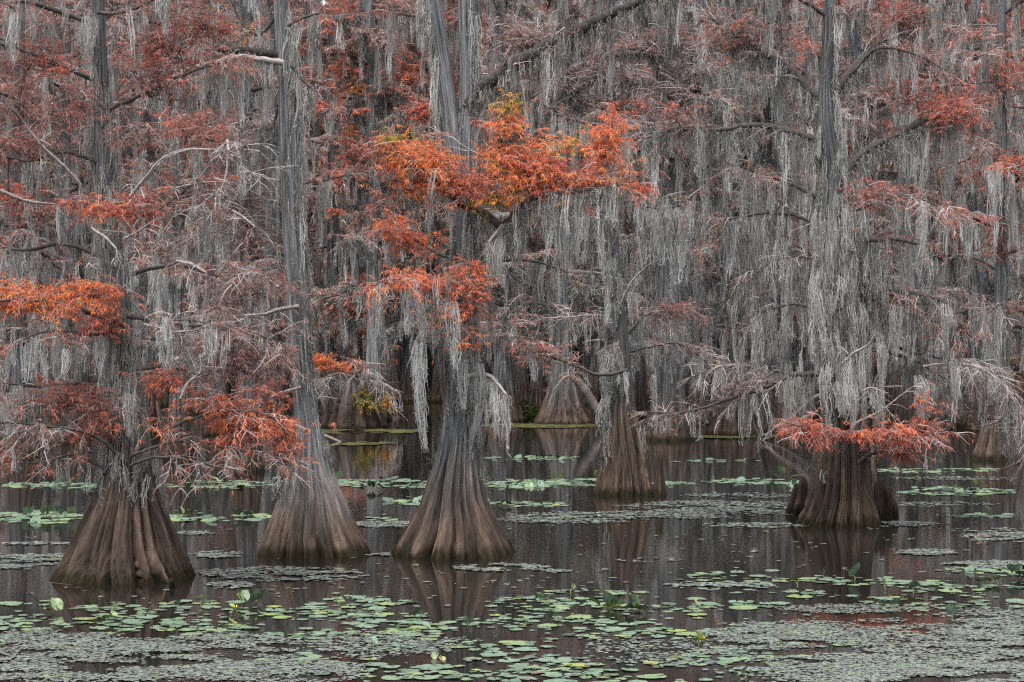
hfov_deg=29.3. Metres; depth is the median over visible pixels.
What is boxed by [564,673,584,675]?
lily pad
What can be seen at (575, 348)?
cypress tree
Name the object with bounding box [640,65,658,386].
cypress tree
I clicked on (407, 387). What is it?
cypress tree
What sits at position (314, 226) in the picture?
cypress tree
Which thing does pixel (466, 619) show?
lily plant
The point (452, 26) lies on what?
cypress tree
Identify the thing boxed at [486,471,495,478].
lily plant
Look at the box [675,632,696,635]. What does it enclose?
lily pad
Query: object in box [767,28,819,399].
cypress tree
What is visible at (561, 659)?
lily pad
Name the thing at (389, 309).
cypress tree
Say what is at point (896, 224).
cypress tree
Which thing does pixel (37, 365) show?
cypress tree
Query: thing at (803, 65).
cypress tree
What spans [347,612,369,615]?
lily pad
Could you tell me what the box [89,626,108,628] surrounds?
lily pad
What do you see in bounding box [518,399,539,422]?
shrub
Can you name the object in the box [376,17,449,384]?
cypress tree
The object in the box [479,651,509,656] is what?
lily pad
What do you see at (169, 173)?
cypress tree
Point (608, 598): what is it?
lily plant
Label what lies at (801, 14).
cypress tree
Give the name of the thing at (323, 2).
sky
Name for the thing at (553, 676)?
lily pad
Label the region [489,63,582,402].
cypress tree
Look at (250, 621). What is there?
lily plant
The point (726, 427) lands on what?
cypress tree
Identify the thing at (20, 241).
cypress tree
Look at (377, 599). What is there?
lily pad
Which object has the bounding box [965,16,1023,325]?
cypress tree
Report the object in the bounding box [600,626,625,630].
lily pad
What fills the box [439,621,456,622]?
lily pad
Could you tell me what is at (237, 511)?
lily plant
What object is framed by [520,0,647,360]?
cypress tree
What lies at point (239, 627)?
lily pad
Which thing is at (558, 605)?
lily pad
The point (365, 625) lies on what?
lily pad
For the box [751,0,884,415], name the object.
cypress tree
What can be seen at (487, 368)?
cypress tree
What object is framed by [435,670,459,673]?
lily pad
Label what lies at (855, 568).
lily plant
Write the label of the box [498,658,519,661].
lily pad
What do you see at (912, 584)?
lily plant
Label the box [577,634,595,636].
lily pad
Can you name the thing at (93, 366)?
cypress tree
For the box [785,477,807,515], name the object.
cypress knee
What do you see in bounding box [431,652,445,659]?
lily plant
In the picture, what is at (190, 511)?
lily plant
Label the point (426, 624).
lily plant
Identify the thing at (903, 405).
cypress tree
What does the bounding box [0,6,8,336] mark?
cypress tree
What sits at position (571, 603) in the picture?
lily pad
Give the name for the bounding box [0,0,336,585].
cypress tree
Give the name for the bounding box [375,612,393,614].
lily pad
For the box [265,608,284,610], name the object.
lily pad
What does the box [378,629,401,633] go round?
lily pad
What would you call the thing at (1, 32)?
cypress tree
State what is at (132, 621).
lily pad
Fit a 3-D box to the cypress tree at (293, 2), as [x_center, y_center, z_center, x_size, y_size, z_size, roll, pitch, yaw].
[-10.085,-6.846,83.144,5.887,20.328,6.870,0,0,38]
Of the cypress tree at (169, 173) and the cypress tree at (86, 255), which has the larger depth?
the cypress tree at (86, 255)
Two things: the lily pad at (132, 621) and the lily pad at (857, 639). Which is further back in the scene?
the lily pad at (132, 621)
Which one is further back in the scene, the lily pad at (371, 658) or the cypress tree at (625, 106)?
the cypress tree at (625, 106)
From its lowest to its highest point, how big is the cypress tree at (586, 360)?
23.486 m
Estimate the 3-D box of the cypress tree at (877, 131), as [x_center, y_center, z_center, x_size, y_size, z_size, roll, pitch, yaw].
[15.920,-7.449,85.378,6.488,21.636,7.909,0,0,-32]
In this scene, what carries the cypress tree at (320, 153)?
on the water
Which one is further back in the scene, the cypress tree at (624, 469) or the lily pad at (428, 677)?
the cypress tree at (624, 469)
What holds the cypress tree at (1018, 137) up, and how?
on the water
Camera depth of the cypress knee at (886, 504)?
33.20 m
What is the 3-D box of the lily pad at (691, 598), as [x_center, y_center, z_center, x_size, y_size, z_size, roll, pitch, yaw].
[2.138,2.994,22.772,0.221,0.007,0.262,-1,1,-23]
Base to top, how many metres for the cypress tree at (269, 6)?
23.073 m
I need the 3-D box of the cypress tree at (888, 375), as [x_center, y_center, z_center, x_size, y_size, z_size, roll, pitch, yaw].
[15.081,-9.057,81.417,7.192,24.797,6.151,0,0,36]
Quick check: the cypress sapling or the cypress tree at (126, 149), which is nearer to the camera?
the cypress sapling
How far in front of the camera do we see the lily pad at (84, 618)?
21.15 m
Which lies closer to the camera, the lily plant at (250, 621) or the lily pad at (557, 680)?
the lily pad at (557, 680)
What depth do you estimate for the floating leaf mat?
19.41 m
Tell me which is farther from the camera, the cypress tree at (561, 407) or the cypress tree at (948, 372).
the cypress tree at (948, 372)
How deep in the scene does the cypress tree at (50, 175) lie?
93.88 m
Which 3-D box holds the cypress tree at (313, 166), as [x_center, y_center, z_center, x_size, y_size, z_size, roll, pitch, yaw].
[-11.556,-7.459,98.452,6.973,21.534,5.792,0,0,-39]
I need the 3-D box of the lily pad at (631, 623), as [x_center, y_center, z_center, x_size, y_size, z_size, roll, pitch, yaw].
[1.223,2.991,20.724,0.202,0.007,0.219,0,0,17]
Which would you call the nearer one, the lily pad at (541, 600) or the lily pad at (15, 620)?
the lily pad at (15, 620)
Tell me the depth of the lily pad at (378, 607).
22.02 m
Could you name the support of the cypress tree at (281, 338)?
on the water
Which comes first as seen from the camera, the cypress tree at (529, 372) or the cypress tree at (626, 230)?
the cypress tree at (626, 230)
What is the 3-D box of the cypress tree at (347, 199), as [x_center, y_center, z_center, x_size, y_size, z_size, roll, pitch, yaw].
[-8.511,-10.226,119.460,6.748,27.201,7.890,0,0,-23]
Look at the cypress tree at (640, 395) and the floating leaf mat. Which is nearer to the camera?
the floating leaf mat
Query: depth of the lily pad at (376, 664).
18.13 m
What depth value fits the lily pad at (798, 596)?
22.97 m
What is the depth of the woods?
165.34 m
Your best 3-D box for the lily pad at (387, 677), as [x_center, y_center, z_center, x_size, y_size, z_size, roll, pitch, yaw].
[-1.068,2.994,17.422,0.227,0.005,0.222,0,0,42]
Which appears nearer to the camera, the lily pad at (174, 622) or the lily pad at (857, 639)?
the lily pad at (857, 639)
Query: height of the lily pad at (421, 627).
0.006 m
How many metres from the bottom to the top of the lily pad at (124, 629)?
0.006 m
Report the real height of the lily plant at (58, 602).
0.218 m
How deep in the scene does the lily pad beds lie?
22.34 m
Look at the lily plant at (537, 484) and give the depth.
40.43 m
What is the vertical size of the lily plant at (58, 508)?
0.289 m
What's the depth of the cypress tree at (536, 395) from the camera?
82.24 m
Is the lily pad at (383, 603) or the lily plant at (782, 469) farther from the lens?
the lily plant at (782, 469)
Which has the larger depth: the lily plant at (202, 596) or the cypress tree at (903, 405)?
the cypress tree at (903, 405)
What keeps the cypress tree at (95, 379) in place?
on the water
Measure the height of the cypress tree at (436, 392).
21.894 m
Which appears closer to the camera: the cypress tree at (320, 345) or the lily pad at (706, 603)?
the lily pad at (706, 603)
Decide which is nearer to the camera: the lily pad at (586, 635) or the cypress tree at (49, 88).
the lily pad at (586, 635)
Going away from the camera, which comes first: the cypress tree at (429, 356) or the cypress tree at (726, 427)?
the cypress tree at (726, 427)
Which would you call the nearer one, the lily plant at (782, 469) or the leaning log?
the lily plant at (782, 469)
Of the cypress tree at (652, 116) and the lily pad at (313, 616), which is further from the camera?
the cypress tree at (652, 116)
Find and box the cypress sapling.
[317,260,398,373]
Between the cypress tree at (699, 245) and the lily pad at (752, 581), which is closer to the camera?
the lily pad at (752, 581)
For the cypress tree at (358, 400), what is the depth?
66.56 m
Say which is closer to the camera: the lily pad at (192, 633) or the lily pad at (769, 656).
the lily pad at (769, 656)
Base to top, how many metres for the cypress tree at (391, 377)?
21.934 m
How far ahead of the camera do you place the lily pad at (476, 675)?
17.55 m
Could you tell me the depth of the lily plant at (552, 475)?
42.05 m
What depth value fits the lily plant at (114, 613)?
21.05 m
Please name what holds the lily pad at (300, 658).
on the water
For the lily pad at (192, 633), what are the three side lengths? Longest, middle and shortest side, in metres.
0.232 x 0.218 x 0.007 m
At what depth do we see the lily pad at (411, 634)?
19.99 m
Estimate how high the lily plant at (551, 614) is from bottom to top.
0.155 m
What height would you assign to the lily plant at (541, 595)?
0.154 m
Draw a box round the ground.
[0,342,1023,402]
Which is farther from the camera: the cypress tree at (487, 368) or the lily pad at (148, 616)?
the cypress tree at (487, 368)
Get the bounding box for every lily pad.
[0,601,23,604]
[6,619,26,621]
[22,627,45,630]
[77,617,93,619]
[80,605,97,607]
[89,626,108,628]
[117,628,134,630]
[120,619,149,623]
[136,614,157,618]
[156,628,174,630]
[159,621,186,624]
[179,628,195,630]
[180,632,202,634]
[201,605,220,607]
[206,628,227,631]
[227,600,246,602]
[228,625,250,628]
[263,613,282,614]
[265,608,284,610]
[272,615,291,618]
[294,657,318,660]
[299,606,326,608]
[308,615,326,617]
[318,660,340,662]
[339,667,362,671]
[346,621,366,624]
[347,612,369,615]
[356,624,376,627]
[360,657,376,659]
[361,598,384,600]
[364,662,387,665]
[365,619,387,622]
[368,606,386,608]
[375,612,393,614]
[378,602,398,604]
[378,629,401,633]
[381,675,403,679]
[395,620,415,623]
[399,632,422,635]
[409,625,427,628]
[411,664,442,669]
[414,675,438,678]
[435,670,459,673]
[438,627,458,629]
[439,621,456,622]
[463,657,481,659]
[468,674,483,677]
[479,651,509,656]
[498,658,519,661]
[499,640,526,644]
[512,647,538,650]
[535,599,555,601]
[537,623,557,626]
[538,657,571,662]
[543,678,572,681]
[545,674,562,676]
[550,604,569,606]
[554,667,570,669]
[562,602,579,604]
[564,663,590,666]
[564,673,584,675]
[567,614,591,618]
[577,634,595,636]
[584,602,604,604]
[596,620,617,622]
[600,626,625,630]
[609,591,626,594]
[618,622,634,624]
[634,621,649,622]
[637,674,665,677]
[643,661,657,663]
[666,629,686,631]
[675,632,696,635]
[686,597,705,599]
[687,613,706,615]
[696,602,715,604]
[730,605,756,609]
[744,580,759,581]
[749,575,767,576]
[757,655,775,658]
[771,601,789,604]
[787,594,812,597]
[798,577,815,579]
[819,578,834,580]
[847,638,869,640]
[918,581,941,584]
[939,589,961,591]
[1006,599,1023,602]
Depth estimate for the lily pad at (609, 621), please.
20.92 m
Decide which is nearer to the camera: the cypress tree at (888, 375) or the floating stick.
the floating stick
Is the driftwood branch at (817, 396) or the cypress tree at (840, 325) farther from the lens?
the driftwood branch at (817, 396)
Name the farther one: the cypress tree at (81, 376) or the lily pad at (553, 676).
the cypress tree at (81, 376)
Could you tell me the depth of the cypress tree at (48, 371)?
89.92 m
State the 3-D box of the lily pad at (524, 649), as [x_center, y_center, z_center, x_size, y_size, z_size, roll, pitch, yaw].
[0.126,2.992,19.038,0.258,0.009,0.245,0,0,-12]
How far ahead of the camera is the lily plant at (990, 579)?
24.19 m
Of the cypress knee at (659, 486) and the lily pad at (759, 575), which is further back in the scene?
the cypress knee at (659, 486)
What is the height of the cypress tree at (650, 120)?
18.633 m
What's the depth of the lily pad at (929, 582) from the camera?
24.29 m
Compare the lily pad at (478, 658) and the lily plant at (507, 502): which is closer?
the lily pad at (478, 658)
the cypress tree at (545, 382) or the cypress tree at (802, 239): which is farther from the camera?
the cypress tree at (545, 382)
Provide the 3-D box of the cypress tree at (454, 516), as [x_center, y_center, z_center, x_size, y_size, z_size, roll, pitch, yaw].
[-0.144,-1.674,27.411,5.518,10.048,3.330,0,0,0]
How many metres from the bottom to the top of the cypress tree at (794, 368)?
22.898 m
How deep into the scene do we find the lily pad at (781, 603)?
22.41 m
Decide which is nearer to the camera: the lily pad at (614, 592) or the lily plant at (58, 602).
the lily plant at (58, 602)
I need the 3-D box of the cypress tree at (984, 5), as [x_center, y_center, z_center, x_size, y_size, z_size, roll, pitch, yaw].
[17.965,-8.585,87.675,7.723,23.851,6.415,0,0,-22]
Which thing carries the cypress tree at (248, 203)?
in the water
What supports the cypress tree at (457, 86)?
on the water
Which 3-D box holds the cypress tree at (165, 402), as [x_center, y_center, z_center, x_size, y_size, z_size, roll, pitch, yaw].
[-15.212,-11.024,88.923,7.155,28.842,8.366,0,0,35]
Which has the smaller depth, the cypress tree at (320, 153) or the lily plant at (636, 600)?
the lily plant at (636, 600)
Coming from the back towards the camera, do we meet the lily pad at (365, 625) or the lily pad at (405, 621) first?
the lily pad at (405, 621)
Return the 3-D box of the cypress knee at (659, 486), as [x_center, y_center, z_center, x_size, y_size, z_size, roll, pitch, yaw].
[2.882,2.634,38.091,0.277,1.033,0.334,0,0,-17]
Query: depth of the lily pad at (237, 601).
22.52 m
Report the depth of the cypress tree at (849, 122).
62.30 m
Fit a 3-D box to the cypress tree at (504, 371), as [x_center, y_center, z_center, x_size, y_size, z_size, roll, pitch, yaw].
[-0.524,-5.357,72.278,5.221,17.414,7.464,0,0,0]
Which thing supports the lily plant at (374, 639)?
on the water
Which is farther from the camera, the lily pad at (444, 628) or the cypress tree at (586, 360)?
the cypress tree at (586, 360)
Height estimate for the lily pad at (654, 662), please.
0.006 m
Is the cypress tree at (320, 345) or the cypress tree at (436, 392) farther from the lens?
the cypress tree at (436, 392)
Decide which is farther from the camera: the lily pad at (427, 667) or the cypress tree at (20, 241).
the cypress tree at (20, 241)
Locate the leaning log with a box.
[572,375,603,424]
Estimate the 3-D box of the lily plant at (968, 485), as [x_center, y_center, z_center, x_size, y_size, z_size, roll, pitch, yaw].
[9.060,2.934,38.738,0.680,0.237,0.258,0,0,0]
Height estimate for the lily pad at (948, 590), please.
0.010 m
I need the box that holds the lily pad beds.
[0,454,1023,681]
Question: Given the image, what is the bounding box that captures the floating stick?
[322,433,340,441]
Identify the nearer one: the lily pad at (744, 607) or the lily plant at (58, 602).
the lily plant at (58, 602)
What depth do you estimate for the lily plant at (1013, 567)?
24.78 m
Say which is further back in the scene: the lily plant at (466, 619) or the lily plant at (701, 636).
the lily plant at (466, 619)
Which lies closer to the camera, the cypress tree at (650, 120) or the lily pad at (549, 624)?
the lily pad at (549, 624)
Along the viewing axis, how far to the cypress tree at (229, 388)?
94.58 m
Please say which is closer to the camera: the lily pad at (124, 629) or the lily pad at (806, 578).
the lily pad at (124, 629)
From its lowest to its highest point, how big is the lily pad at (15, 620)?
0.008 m
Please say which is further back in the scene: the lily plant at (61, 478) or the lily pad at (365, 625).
the lily plant at (61, 478)
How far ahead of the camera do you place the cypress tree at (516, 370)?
115.48 m
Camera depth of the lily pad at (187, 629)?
20.33 m
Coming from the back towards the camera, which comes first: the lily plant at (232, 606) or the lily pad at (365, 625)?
the lily plant at (232, 606)
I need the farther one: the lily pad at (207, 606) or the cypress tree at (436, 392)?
the cypress tree at (436, 392)
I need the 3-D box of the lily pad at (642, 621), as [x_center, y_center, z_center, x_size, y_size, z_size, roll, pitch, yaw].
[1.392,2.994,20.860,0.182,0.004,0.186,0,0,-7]
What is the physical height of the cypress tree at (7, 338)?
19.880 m
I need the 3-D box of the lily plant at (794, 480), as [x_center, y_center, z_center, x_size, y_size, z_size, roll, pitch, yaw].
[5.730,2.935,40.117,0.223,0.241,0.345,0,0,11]
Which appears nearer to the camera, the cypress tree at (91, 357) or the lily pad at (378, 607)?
the lily pad at (378, 607)
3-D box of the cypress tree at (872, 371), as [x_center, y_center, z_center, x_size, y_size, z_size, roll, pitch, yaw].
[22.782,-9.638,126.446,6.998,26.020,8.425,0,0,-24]
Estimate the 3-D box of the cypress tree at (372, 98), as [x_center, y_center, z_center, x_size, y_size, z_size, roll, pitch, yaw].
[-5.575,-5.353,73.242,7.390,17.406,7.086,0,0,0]
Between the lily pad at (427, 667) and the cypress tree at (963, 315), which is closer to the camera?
the lily pad at (427, 667)
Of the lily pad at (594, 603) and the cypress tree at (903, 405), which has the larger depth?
the cypress tree at (903, 405)
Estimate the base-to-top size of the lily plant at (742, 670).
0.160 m
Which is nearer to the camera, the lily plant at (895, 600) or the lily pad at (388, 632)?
the lily pad at (388, 632)
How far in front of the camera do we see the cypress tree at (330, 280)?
81.39 m
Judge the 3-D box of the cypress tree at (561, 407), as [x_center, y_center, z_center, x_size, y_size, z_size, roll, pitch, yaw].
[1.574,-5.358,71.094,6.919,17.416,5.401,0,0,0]
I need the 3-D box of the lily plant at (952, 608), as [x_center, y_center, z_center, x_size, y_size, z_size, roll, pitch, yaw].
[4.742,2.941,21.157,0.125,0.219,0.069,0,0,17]
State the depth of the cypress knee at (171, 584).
23.71 m
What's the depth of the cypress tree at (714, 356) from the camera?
97.45 m
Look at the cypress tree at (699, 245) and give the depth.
70.81 m
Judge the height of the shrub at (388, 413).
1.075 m
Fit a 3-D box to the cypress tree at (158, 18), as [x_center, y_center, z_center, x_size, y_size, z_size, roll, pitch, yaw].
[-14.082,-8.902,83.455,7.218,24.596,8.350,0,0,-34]
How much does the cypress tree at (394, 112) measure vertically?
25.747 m
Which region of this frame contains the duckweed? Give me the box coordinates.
[291,413,979,445]
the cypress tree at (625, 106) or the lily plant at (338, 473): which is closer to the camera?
the lily plant at (338, 473)
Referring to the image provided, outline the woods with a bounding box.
[0,0,1023,375]
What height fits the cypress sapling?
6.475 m
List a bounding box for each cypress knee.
[169,578,174,588]
[653,450,666,495]
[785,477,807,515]
[873,478,898,517]
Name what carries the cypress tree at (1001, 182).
on the water
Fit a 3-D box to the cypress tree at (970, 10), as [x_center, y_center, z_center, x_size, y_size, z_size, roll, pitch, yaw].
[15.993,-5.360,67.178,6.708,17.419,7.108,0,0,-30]
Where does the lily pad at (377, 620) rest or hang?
on the water
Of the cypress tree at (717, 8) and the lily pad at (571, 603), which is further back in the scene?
the cypress tree at (717, 8)
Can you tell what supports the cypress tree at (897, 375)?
on the water
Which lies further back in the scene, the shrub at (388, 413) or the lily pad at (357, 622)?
the shrub at (388, 413)
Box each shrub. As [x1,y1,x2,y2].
[384,399,403,420]
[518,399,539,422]
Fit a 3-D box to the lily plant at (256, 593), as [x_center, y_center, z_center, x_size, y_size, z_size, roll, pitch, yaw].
[-2.962,2.930,22.319,0.344,0.247,0.183,0,0,-9]
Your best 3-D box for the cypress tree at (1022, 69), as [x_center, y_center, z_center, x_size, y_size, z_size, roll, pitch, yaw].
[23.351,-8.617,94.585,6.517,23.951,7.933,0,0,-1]
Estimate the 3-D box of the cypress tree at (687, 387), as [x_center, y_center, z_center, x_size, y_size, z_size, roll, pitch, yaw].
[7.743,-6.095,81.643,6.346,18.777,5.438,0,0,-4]
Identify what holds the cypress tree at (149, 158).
on the water
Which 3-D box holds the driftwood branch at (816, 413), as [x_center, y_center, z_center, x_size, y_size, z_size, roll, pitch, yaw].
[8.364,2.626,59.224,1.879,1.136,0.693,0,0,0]
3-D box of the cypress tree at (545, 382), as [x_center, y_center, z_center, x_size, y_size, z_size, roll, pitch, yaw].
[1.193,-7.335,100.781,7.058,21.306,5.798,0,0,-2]
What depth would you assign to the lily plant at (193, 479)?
41.14 m
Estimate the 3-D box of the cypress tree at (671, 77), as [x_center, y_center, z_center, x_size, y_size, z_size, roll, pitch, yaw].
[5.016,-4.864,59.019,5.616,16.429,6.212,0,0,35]
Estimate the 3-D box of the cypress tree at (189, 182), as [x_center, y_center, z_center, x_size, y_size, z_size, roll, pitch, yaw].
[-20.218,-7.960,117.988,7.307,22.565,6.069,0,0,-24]
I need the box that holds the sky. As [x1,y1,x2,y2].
[1,0,1015,341]
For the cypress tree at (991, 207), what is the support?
on the water
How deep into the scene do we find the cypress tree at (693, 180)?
83.56 m
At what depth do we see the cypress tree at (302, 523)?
27.61 m
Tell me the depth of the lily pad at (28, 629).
20.32 m
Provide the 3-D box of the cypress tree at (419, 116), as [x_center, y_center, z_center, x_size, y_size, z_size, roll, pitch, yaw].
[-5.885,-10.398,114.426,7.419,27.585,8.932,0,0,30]
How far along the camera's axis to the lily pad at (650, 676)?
17.49 m
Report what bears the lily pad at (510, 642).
on the water
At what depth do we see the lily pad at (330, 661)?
18.31 m
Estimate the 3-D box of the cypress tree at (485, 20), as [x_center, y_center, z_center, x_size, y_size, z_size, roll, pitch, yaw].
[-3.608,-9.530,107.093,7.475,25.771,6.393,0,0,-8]
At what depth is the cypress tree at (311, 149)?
60.66 m
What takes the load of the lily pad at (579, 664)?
on the water
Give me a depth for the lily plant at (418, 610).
21.18 m
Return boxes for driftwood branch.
[751,394,822,439]
[764,410,819,439]
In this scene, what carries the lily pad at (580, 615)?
on the water
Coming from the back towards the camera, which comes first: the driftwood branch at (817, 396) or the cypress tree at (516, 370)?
the cypress tree at (516, 370)
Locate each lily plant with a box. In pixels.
[22,504,75,517]
[44,598,62,612]
[60,476,74,482]
[97,610,117,619]
[180,506,192,515]
[188,475,218,482]
[199,594,206,605]
[219,618,256,626]
[222,603,244,613]
[232,508,252,517]
[237,588,265,603]
[334,594,348,605]
[335,470,342,478]
[367,481,382,489]
[370,636,377,647]
[396,621,430,629]
[412,608,424,617]
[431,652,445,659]
[463,616,472,627]
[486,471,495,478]
[499,500,510,505]
[516,479,543,486]
[533,594,550,599]
[548,612,572,619]
[550,473,564,480]
[590,591,623,608]
[625,593,646,611]
[691,631,705,644]
[733,665,747,677]
[770,465,808,477]
[786,478,797,487]
[848,562,859,580]
[878,596,903,606]
[908,581,921,593]
[945,604,956,618]
[952,484,986,492]
[975,575,1000,583]
[1007,564,1023,577]
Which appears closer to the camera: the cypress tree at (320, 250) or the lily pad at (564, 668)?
the lily pad at (564, 668)
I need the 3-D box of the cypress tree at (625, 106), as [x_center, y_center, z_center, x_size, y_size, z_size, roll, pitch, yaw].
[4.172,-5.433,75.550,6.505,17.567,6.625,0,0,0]
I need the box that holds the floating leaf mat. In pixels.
[0,476,1023,681]
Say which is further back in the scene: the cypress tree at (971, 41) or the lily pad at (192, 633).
the cypress tree at (971, 41)
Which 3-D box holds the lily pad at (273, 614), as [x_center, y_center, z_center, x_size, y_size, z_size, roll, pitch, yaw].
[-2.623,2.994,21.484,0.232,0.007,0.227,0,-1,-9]
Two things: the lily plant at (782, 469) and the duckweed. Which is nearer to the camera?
the lily plant at (782, 469)
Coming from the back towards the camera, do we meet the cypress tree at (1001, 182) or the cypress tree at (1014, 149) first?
the cypress tree at (1014, 149)
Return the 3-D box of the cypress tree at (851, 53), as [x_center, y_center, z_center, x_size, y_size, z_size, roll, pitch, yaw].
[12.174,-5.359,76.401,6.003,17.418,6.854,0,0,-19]
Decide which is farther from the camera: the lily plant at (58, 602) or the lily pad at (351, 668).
the lily plant at (58, 602)
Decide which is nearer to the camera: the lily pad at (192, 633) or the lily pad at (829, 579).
the lily pad at (192, 633)
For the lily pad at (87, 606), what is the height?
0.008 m
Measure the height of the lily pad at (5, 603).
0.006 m
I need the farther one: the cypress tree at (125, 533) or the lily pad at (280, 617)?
the cypress tree at (125, 533)
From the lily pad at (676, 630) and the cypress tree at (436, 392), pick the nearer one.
the lily pad at (676, 630)
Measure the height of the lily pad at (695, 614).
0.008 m
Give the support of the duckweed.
on the water
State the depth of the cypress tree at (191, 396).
80.86 m
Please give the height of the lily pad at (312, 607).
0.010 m
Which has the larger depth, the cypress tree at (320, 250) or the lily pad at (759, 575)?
the cypress tree at (320, 250)
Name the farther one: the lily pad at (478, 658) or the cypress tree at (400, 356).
the cypress tree at (400, 356)
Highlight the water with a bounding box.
[0,400,1023,681]
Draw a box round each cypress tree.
[0,0,78,417]
[0,0,90,319]
[0,0,91,404]
[0,0,160,441]
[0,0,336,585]
[0,2,134,456]
[0,3,57,382]
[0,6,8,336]
[0,48,37,391]
[2,0,155,414]
[41,1,195,344]
[43,0,274,459]
[55,11,161,382]
[57,1,171,415]
[71,0,232,434]
[71,80,123,400]
[71,121,92,381]
[86,0,261,389]
[89,0,344,436]
[115,11,277,406]
[119,0,264,413]
[120,0,370,558]
[120,112,187,380]
[123,0,384,472]
[151,25,210,310]
[186,0,342,415]
[222,0,353,374]
[222,7,303,400]
[228,1,348,404]
[240,12,326,332]
[254,0,403,412]
[255,27,340,345]
[259,0,354,406]
[271,0,448,420]
[276,0,440,364]
[285,66,351,375]
[285,351,402,429]
[288,65,343,348]
[308,0,439,402]
[308,34,405,372]
[336,0,407,264]
[340,0,404,360]
[344,0,457,401]
[348,0,688,559]
[349,15,444,362]
[365,4,488,396]
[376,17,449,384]
[393,0,493,401]
[395,0,547,414]
[404,12,493,275]
[419,38,487,362]
[429,0,568,422]
[447,1,552,396]
[478,0,649,424]
[480,97,726,495]
[482,77,542,383]
[489,0,601,412]
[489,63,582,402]
[507,6,550,395]
[508,12,581,375]
[515,72,548,380]
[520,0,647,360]
[525,0,645,399]
[535,0,693,413]
[544,0,705,346]
[549,0,656,404]
[571,0,715,415]
[587,0,778,440]
[594,59,658,303]
[620,0,1023,526]
[620,6,746,366]
[634,0,822,423]
[639,0,720,401]
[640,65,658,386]
[647,0,849,435]
[657,7,719,399]
[683,0,899,435]
[692,0,721,350]
[713,0,804,389]
[740,0,842,418]
[749,0,821,393]
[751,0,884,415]
[762,0,902,415]
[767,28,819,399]
[782,0,880,399]
[790,0,875,403]
[794,1,959,413]
[813,0,952,401]
[819,0,984,429]
[838,0,1023,427]
[845,26,899,380]
[861,0,1023,460]
[869,19,929,343]
[870,0,996,390]
[873,134,903,379]
[884,5,1023,417]
[903,0,1023,412]
[923,49,955,393]
[931,1,1023,375]
[952,0,1023,309]
[952,0,1023,372]
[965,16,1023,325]
[1009,116,1023,354]
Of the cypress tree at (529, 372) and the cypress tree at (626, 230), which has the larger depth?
the cypress tree at (529, 372)
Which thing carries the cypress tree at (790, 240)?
on the water
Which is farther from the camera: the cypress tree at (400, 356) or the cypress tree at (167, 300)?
the cypress tree at (167, 300)
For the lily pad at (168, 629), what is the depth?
20.35 m
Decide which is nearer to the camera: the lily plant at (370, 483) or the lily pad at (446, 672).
the lily pad at (446, 672)
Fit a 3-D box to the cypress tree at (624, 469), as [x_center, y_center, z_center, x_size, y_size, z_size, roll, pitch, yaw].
[1.686,-0.764,38.236,5.531,8.227,3.020,0,0,-7]
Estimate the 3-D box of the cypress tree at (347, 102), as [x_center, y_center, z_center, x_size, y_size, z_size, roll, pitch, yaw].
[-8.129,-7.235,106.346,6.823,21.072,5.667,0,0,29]
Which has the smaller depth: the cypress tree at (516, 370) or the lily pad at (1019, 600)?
the lily pad at (1019, 600)
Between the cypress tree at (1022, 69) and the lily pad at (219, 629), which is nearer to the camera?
the lily pad at (219, 629)
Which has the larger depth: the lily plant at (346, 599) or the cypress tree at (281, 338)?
the cypress tree at (281, 338)
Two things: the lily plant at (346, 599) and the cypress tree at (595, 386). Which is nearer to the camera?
the lily plant at (346, 599)

